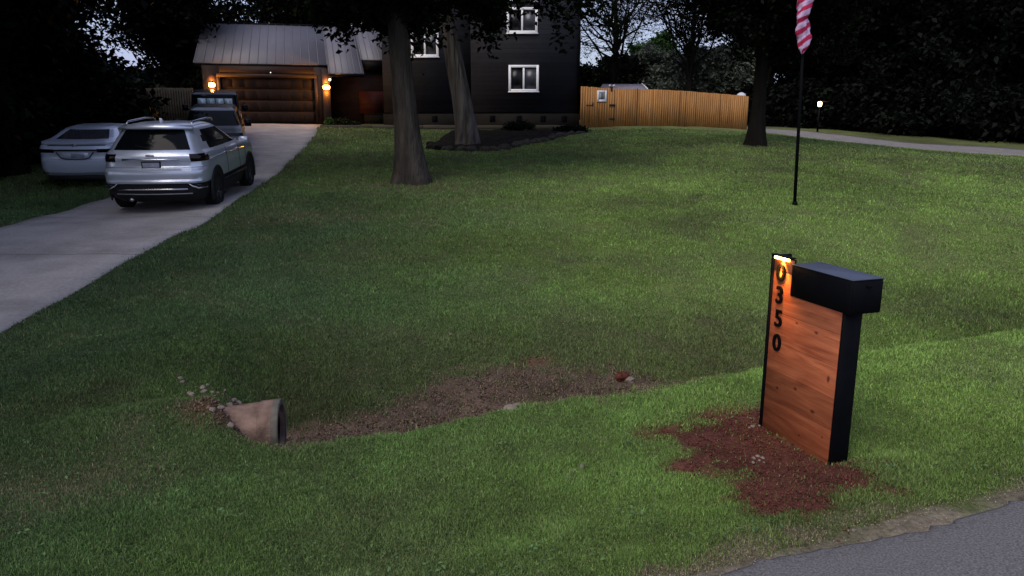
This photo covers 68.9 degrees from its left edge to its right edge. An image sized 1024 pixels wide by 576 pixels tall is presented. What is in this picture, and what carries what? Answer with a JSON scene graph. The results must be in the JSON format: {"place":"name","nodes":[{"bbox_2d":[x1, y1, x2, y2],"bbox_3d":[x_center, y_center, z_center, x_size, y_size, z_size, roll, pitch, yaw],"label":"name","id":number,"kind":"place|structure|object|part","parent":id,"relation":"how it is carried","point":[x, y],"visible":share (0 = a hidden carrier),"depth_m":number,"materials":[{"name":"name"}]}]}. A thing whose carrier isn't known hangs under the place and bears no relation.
{"place":"outdoors","nodes":[
{"label":"outdoors","id":0,"kind":"place"},
{"bbox_2d":[0,123,319,332],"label":"driveway","id":1,"kind":"structure","parent":0,"point":[45,260],"depth_m":11.83,"materials":[{"name":"concrete"}]},
{"bbox_2d":[104,117,255,206],"bbox_3d":[-6.988,-2.862,16.138,2.260,1.740,4.820,-1,16,-6],"label":"suv","id":2,"kind":"object","parent":1,"relation":"on","point":[161,160],"visible":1,"depth_m":14.10,"materials":[{"name":"silver metal"}]},
{"bbox_3d":[-6.755,-2.795,14.056,1.372,0.365,0.370,-1,16,-6],"label":"rear window","id":3,"kind":"part","parent":2,"relation":"part of","materials":[{"name":"black glass"}]},
{"bbox_3d":[-6.152,-3.186,15.566,0.199,0.355,2.183,-1,16,-6],"label":"side window","id":4,"kind":"part","parent":2,"relation":"part of","materials":[{"name":"black glass"}]},
{"bbox_2d":[173,103,250,139],"bbox_3d":[-8.826,-4.564,22.189,2.083,1.588,4.809,-4,18,-19],"label":"car","id":5,"kind":"object","parent":1,"relation":"on","point":[228,120],"visible":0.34,"depth_m":21.56,"materials":[{"name":"metal"}]},
{"bbox_3d":[-8.358,-5.261,22.833,0.121,0.319,2.510,-4,18,-19],"label":"side window","id":6,"kind":"part","parent":5,"relation":"part of","materials":[{"name":"black glass"}]},
{"bbox_2d":[182,89,247,117],"bbox_3d":[-10.845,-6.289,27.419,2.182,1.769,5.038,-4,18,-20],"label":"off roader","id":7,"kind":"object","parent":1,"relation":"on","point":[213,96],"visible":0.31,"depth_m":26.59,"materials":[{"name":"black plastic"}]},
{"bbox_2d":[75,0,777,82],"label":"sky","id":8,"kind":"structure","parent":0,"point":[129,56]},
{"bbox_2d":[0,230,1023,575],"bbox_3d":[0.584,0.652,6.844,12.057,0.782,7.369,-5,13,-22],"label":"lawn grass","id":9,"kind":"structure","parent":0,"point":[724,514],"depth_m":4.54,"materials":[{"name":"green plant"}]},
{"bbox_2d":[0,120,1023,575],"bbox_3d":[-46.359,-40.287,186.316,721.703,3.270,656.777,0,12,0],"label":"ground","id":10,"kind":"structure","parent":0,"point":[936,514],"depth_m":8.00,"materials":[{"name":"green plant"}]},
{"bbox_2d":[39,123,126,180],"bbox_3d":[-11.142,-3.869,20.569,2.160,1.338,4.993,-2,18,-11],"label":"sedan","id":11,"kind":"object","parent":10,"relation":"on","point":[77,152],"visible":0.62,"depth_m":18.37,"materials":[{"name":"silver metal"}]},
{"bbox_3d":[-10.815,-3.904,18.937,1.220,0.173,0.754,-2,18,-11],"label":"rear window","id":12,"kind":"part","parent":11,"relation":"part of","materials":[{"name":"black glass"}]},
{"bbox_2d":[0,0,170,180],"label":"woodland","id":13,"kind":"object","parent":10,"relation":"on","point":[50,87],"visible":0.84,"depth_m":22.64,"materials":[{"name":"green plant"}]},
{"bbox_2d":[137,88,192,120],"bbox_3d":[-15.530,-7.912,33.094,2.965,1.926,0.121,-11,17,-42],"label":"side fence","id":14,"kind":"object","parent":10,"relation":"on","point":[179,97],"visible":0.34,"depth_m":33.39,"materials":[{"name":"brown wood"}]},
{"bbox_2d":[53,0,327,89],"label":"woodland beyond garage","id":15,"kind":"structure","parent":10,"relation":"on","point":[167,37],"depth_m":37.55,"materials":[{"name":"green plant"}]},
{"bbox_2d":[227,422,233,427],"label":"stone","id":16,"kind":"object","parent":10,"relation":"on","point":[230,424],"visible":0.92,"depth_m":4.73,"materials":[{"name":"grey stone"}]},
{"bbox_2d":[223,398,286,444],"bbox_3d":[-2.113,0.980,5.014,1.105,0.421,0.399,-2,13,-8],"label":"drain pipe","id":17,"kind":"object","parent":10,"relation":"in","point":[264,420],"visible":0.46,"depth_m":4.92,"materials":[{"name":"concrete"}]},
{"bbox_2d":[193,21,385,124],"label":"garage","id":18,"kind":"structure","parent":10,"relation":"on","point":[303,63],"depth_m":36.34,"materials":[{"name":"metal"}]},
{"bbox_2d":[208,80,214,87],"bbox_3d":[-13.974,-9.495,34.763,0.280,0.350,0.317,1,13,5],"label":"wall lantern","id":19,"kind":"object","parent":18,"relation":"attached to","point":[211,84],"depth_m":34.67,"materials":[{"name":"glass"}]},
{"bbox_2d":[220,77,315,122],"bbox_3d":[-11.624,-8.994,35.761,4.260,2.100,0.048,-3,13,-15],"label":"garage door","id":20,"kind":"structure","parent":18,"relation":"in","point":[268,100],"depth_m":35.81,"materials":[{"name":"brown wood"}]},
{"bbox_2d":[323,83,329,89],"bbox_3d":[-8.916,-9.677,35.862,0.326,0.350,0.333,-3,13,-15],"label":"wall lantern","id":21,"kind":"object","parent":18,"relation":"attached to","point":[326,86],"depth_m":35.76,"materials":[{"name":"glass"}]},
{"bbox_2d":[237,0,369,25],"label":"woodland behind garage","id":22,"kind":"object","parent":10,"relation":"on","point":[260,2],"depth_m":52.05,"materials":[{"name":"green plant"}]},
{"bbox_2d":[130,354,720,453],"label":"ditch soil crumbs","id":23,"kind":"object","parent":10,"relation":"on","point":[367,426],"visible":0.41,"depth_m":6.66,"materials":[{"name":"brown soil"}]},
{"bbox_2d":[231,0,629,185],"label":"shade tree","id":24,"kind":"object","parent":10,"relation":"on","point":[394,21],"visible":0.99,"depth_m":17.44,"materials":[{"name":"brown plant"}]},
{"bbox_2d":[426,143,434,149],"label":"edging stone","id":25,"kind":"object","parent":10,"relation":"on","point":[428,146],"visible":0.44,"depth_m":25.88,"materials":[{"name":"grey stone"}]},
{"bbox_2d":[432,144,442,149],"bbox_3d":[-2.526,-4.787,25.633,0.382,0.303,0.558,-14,20,-43],"label":"edging stone","id":26,"kind":"object","parent":10,"relation":"on","point":[437,146],"visible":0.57,"depth_m":25.45,"materials":[{"name":"grey stone"}]},
{"bbox_2d":[320,125,576,130],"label":"retaining wall","id":27,"kind":"structure","parent":10,"relation":"on","point":[452,127],"depth_m":34.70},
{"bbox_2d":[381,0,580,124],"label":"house","id":28,"kind":"structure","parent":10,"relation":"on","point":[530,75],"depth_m":36.77,"materials":[{"name":"black painted wood siding"},{"name":"white paint"},{"name":"glass"}]},
{"bbox_2d":[411,29,439,57],"bbox_3d":[-4.301,-12.093,36.816,1.420,1.416,0.120,0,12,0],"label":"window","id":29,"kind":"structure","parent":28,"relation":"in","point":[428,52],"depth_m":36.90,"materials":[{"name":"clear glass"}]},
{"bbox_2d":[506,7,537,33],"bbox_3d":[0.492,-12.896,36.024,1.557,1.219,0.120,0,12,0],"label":"window","id":30,"kind":"structure","parent":28,"relation":"in","point":[526,25],"depth_m":36.06,"materials":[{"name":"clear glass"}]},
{"bbox_2d":[508,65,538,91],"bbox_3d":[0.572,-10.259,36.608,1.543,1.296,0.120,0,12,0],"label":"window","id":31,"kind":"structure","parent":28,"relation":"in","point":[522,78],"depth_m":36.62,"materials":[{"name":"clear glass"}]},
{"bbox_2d":[498,144,510,149],"bbox_3d":[-0.280,-4.733,25.311,0.543,0.313,0.314,-12,15,-34],"label":"edging stone","id":32,"kind":"object","parent":10,"relation":"on","point":[504,146],"visible":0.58,"depth_m":25.17,"materials":[{"name":"grey stone"}]},
{"bbox_2d":[436,128,576,150],"bbox_3d":[0.300,-5.867,29.479,7.400,0.796,10.900,0,12,0],"label":"planting bed","id":33,"kind":"object","parent":10,"relation":"on","point":[494,137],"visible":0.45,"depth_m":29.28,"materials":[{"name":"brown soil"}]},
{"bbox_2d":[445,146,453,150],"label":"edging stone","id":34,"kind":"object","parent":33,"relation":"on","point":[449,148],"visible":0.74,"depth_m":24.83,"materials":[{"name":"grey stone"}]},
{"bbox_2d":[455,146,465,151],"bbox_3d":[-1.693,-4.605,24.793,0.397,0.244,0.276,2,10,20],"label":"edging stone","id":35,"kind":"object","parent":33,"relation":"on","point":[461,148],"visible":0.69,"depth_m":24.69,"materials":[{"name":"grey stone"}]},
{"bbox_2d":[466,146,477,151],"bbox_3d":[-1.336,-4.521,24.652,0.344,0.338,0.536,5,2,30],"label":"edging stone","id":36,"kind":"object","parent":33,"relation":"on","point":[471,148],"visible":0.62,"depth_m":24.47,"materials":[{"name":"grey stone"}]},
{"bbox_2d":[437,0,527,144],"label":"old tree","id":37,"kind":"object","parent":33,"relation":"on","point":[466,131],"visible":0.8,"depth_m":25.90,"materials":[{"name":"brown plant"}]},
{"bbox_2d":[479,146,489,151],"bbox_3d":[-0.914,-4.561,24.753,0.323,0.275,0.487,-4,13,-19],"label":"edging stone","id":38,"kind":"object","parent":33,"relation":"on","point":[485,148],"visible":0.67,"depth_m":24.60,"materials":[{"name":"grey stone"}]},
{"bbox_2d":[489,146,498,150],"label":"edging stone","id":39,"kind":"object","parent":33,"relation":"on","point":[494,148],"visible":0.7,"depth_m":24.84,"materials":[{"name":"grey stone"}]},
{"bbox_2d":[501,117,535,130],"bbox_3d":[0.290,-7.425,33.877,1.608,0.610,1.597,0,12,0],"label":"spreading shrub","id":40,"kind":"object","parent":33,"relation":"on","point":[520,125],"visible":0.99,"depth_m":33.61,"materials":[{"name":"green plant"}]},
{"bbox_2d":[552,119,591,132],"bbox_3d":[2.638,-7.076,32.790,1.861,0.758,1.824,0,12,0],"label":"spreading shrub","id":41,"kind":"object","parent":33,"relation":"on","point":[569,127],"visible":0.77,"depth_m":32.52,"materials":[{"name":"green plant"}]},
{"bbox_2d":[503,404,516,410],"bbox_3d":[-0.012,0.857,5.291,0.113,0.067,0.082,8,22,35],"label":"stone","id":42,"kind":"object","parent":10,"relation":"on","point":[508,407],"visible":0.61,"depth_m":5.27,"materials":[{"name":"grey stone"}]},
{"bbox_2d":[0,126,1023,342],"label":"lawn","id":43,"kind":"structure","parent":10,"relation":"on","point":[866,149],"depth_m":14.00,"materials":[{"name":"green plant"}]},
{"bbox_2d":[519,140,529,145],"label":"edging stone","id":44,"kind":"object","parent":10,"relation":"on","point":[524,142],"visible":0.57,"depth_m":26.60,"materials":[{"name":"grey stone"}]},
{"bbox_2d":[92,60,1023,119],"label":"woodland","id":45,"kind":"object","parent":10,"relation":"on","point":[158,84],"visible":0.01,"depth_m":85.03,"materials":[{"name":"green plant"}]},
{"bbox_2d":[579,52,652,104],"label":"dark bush tree","id":46,"kind":"object","parent":10,"relation":"on","point":[589,77],"visible":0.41,"depth_m":57.77,"materials":[{"name":"green plant"}]},
{"bbox_2d":[614,371,629,381],"bbox_3d":[1.079,0.877,7.326,0.182,0.117,0.129,1,3,-45],"label":"soil clod","id":47,"kind":"object","parent":10,"relation":"on","point":[621,376],"visible":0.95,"depth_m":7.27,"materials":[{"name":"brown soil"}]},
{"bbox_2d":[600,83,647,89],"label":"shed","id":48,"kind":"structure","parent":10,"relation":"on","point":[631,86],"depth_m":45.12,"materials":[{"name":"grey metal"}]},
{"bbox_2d":[624,376,634,382],"bbox_3d":[1.145,0.904,7.292,0.107,0.070,0.081,3,19,41],"label":"stone","id":49,"kind":"object","parent":10,"relation":"on","point":[629,379],"visible":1,"depth_m":7.26,"materials":[{"name":"grey stone"}]},
{"bbox_2d":[580,0,701,83],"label":"bare tree","id":50,"kind":"object","parent":10,"relation":"on","point":[616,43],"visible":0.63,"depth_m":46.78,"materials":[{"name":"black plant"}]},
{"bbox_2d":[623,41,668,89],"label":"willow tree","id":51,"kind":"object","parent":10,"relation":"on","point":[657,58],"visible":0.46,"depth_m":58.16,"materials":[{"name":"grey plant"}]},
{"bbox_2d":[624,30,680,54],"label":"maple tree","id":52,"kind":"object","parent":10,"relation":"on","point":[635,48],"visible":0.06,"depth_m":64.09,"materials":[{"name":"green plant"}]},
{"bbox_2d":[580,86,748,129],"bbox_3d":[8.192,-9.241,39.021,10.881,2.284,0.149,-6,14,-26],"label":"wooden fence","id":53,"kind":"object","parent":10,"relation":"on","point":[644,107],"visible":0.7,"depth_m":39.20,"materials":[{"name":"brown wood"}]},
{"bbox_2d":[582,86,614,126],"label":"gate","id":54,"kind":"structure","parent":53,"relation":"attached to","point":[597,114],"depth_m":37.01,"materials":[{"name":"brown wood"}]},
{"bbox_2d":[597,90,606,101],"bbox_3d":[4.450,-9.492,36.940,0.551,0.542,0.036,-6,14,-26],"label":"framed sign","id":55,"kind":"object","parent":54,"relation":"attached to","point":[601,95],"visible":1,"depth_m":36.92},
{"bbox_2d":[621,0,725,91],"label":"open tree","id":56,"kind":"object","parent":10,"relation":"on","point":[690,48],"visible":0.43,"depth_m":53.08,"materials":[{"name":"black plant"}]},
{"bbox_2d":[646,44,712,92],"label":"willow tree","id":57,"kind":"object","parent":10,"relation":"on","point":[669,83],"visible":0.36,"depth_m":56.82,"materials":[{"name":"green plant"}]},
{"bbox_2d":[693,37,755,94],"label":"willow tree","id":58,"kind":"object","parent":10,"relation":"on","point":[711,64],"visible":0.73,"depth_m":54.14,"materials":[{"name":"green plant"}]},
{"bbox_2d":[658,0,894,146],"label":"dark tree","id":59,"kind":"object","parent":10,"relation":"on","point":[766,28],"visible":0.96,"depth_m":23.48,"materials":[{"name":"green plant"}]},
{"bbox_2d":[634,401,948,541],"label":"mulch","id":60,"kind":"object","parent":10,"relation":"on","point":[788,469],"visible":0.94,"depth_m":4.25,"materials":[{"name":"brown wood"}]},
{"bbox_2d":[792,53,803,204],"bbox_3d":[5.431,-3.665,14.040,0.234,4.600,0.119,0,12,0],"label":"flagpole","id":61,"kind":"object","parent":10,"relation":"on","point":[794,202],"visible":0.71,"depth_m":14.17,"materials":[{"name":"metal"}]},
{"bbox_2d":[795,0,813,53],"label":"flag","id":62,"kind":"object","parent":61,"relation":"attached to","point":[802,30],"visible":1,"depth_m":13.61,"materials":[{"name":"fabric"}]},
{"bbox_2d":[759,253,884,464],"bbox_3d":[1.844,0.509,4.543,0.226,1.353,0.716,-4,13,-18],"label":"mailbox","id":63,"kind":"object","parent":10,"relation":"on","point":[816,311],"visible":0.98,"depth_m":4.41,"materials":[{"name":"brown wood"}]},
{"bbox_2d":[851,281,882,312],"bbox_3d":[1.956,0.051,4.102,0.199,0.167,0.017,-4,13,-18],"label":"mailbox door","id":64,"kind":"structure","parent":63,"relation":"in","point":[867,296],"depth_m":4.10,"materials":[{"name":"black paint"}]},
{"bbox_2d":[816,100,827,131],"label":"post lamp","id":65,"kind":"object","parent":10,"relation":"on","point":[819,103],"visible":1,"depth_m":45.04,"materials":[{"name":"black metal"}]},
{"bbox_2d":[729,0,1023,142],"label":"trees","id":66,"kind":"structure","parent":10,"relation":"on","point":[932,68],"depth_m":45.34,"materials":[{"name":"green plant"}]},
{"bbox_2d":[717,501,1023,575],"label":"road","id":67,"kind":"structure","parent":0,"point":[988,543],"depth_m":3.10,"materials":[{"name":"grey asphalt"}]},
{"bbox_2d":[589,462,1023,575],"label":"road edge grit","id":68,"kind":"object","parent":67,"relation":"on","point":[853,525],"visible":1,"depth_m":3.34,"materials":[{"name":"grey gravel"}]},
{"bbox_2d":[747,127,1023,155],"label":"side road","id":69,"kind":"structure","parent":0,"point":[926,146],"depth_m":40.13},
{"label":"terrace soil","id":70,"kind":"structure","parent":0,"visible":0},
{"bbox_2d":[323,117,333,124],"bbox_3d":[-8.638,-7.870,35.329,0.603,0.484,0.631,0,12,0],"label":"shrub","id":71,"kind":"object","parent":70,"relation":"on","point":[328,120],"visible":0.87,"depth_m":35.20,"materials":[{"name":"green plant"}]},
{"bbox_2d":[330,117,352,124],"bbox_3d":[-8.107,-7.881,35.521,1.170,0.517,1.191,0,12,0],"label":"shrub","id":72,"kind":"object","parent":70,"relation":"on","point":[342,121],"visible":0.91,"depth_m":35.25,"materials":[{"name":"green plant"}]},
{"bbox_2d":[350,121,361,124],"bbox_3d":[-7.584,-7.867,35.752,0.770,0.305,0.767,0,12,0],"label":"shrub","id":73,"kind":"object","parent":70,"relation":"on","point":[355,123],"visible":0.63,"depth_m":35.59,"materials":[{"name":"green plant"}]}
]}

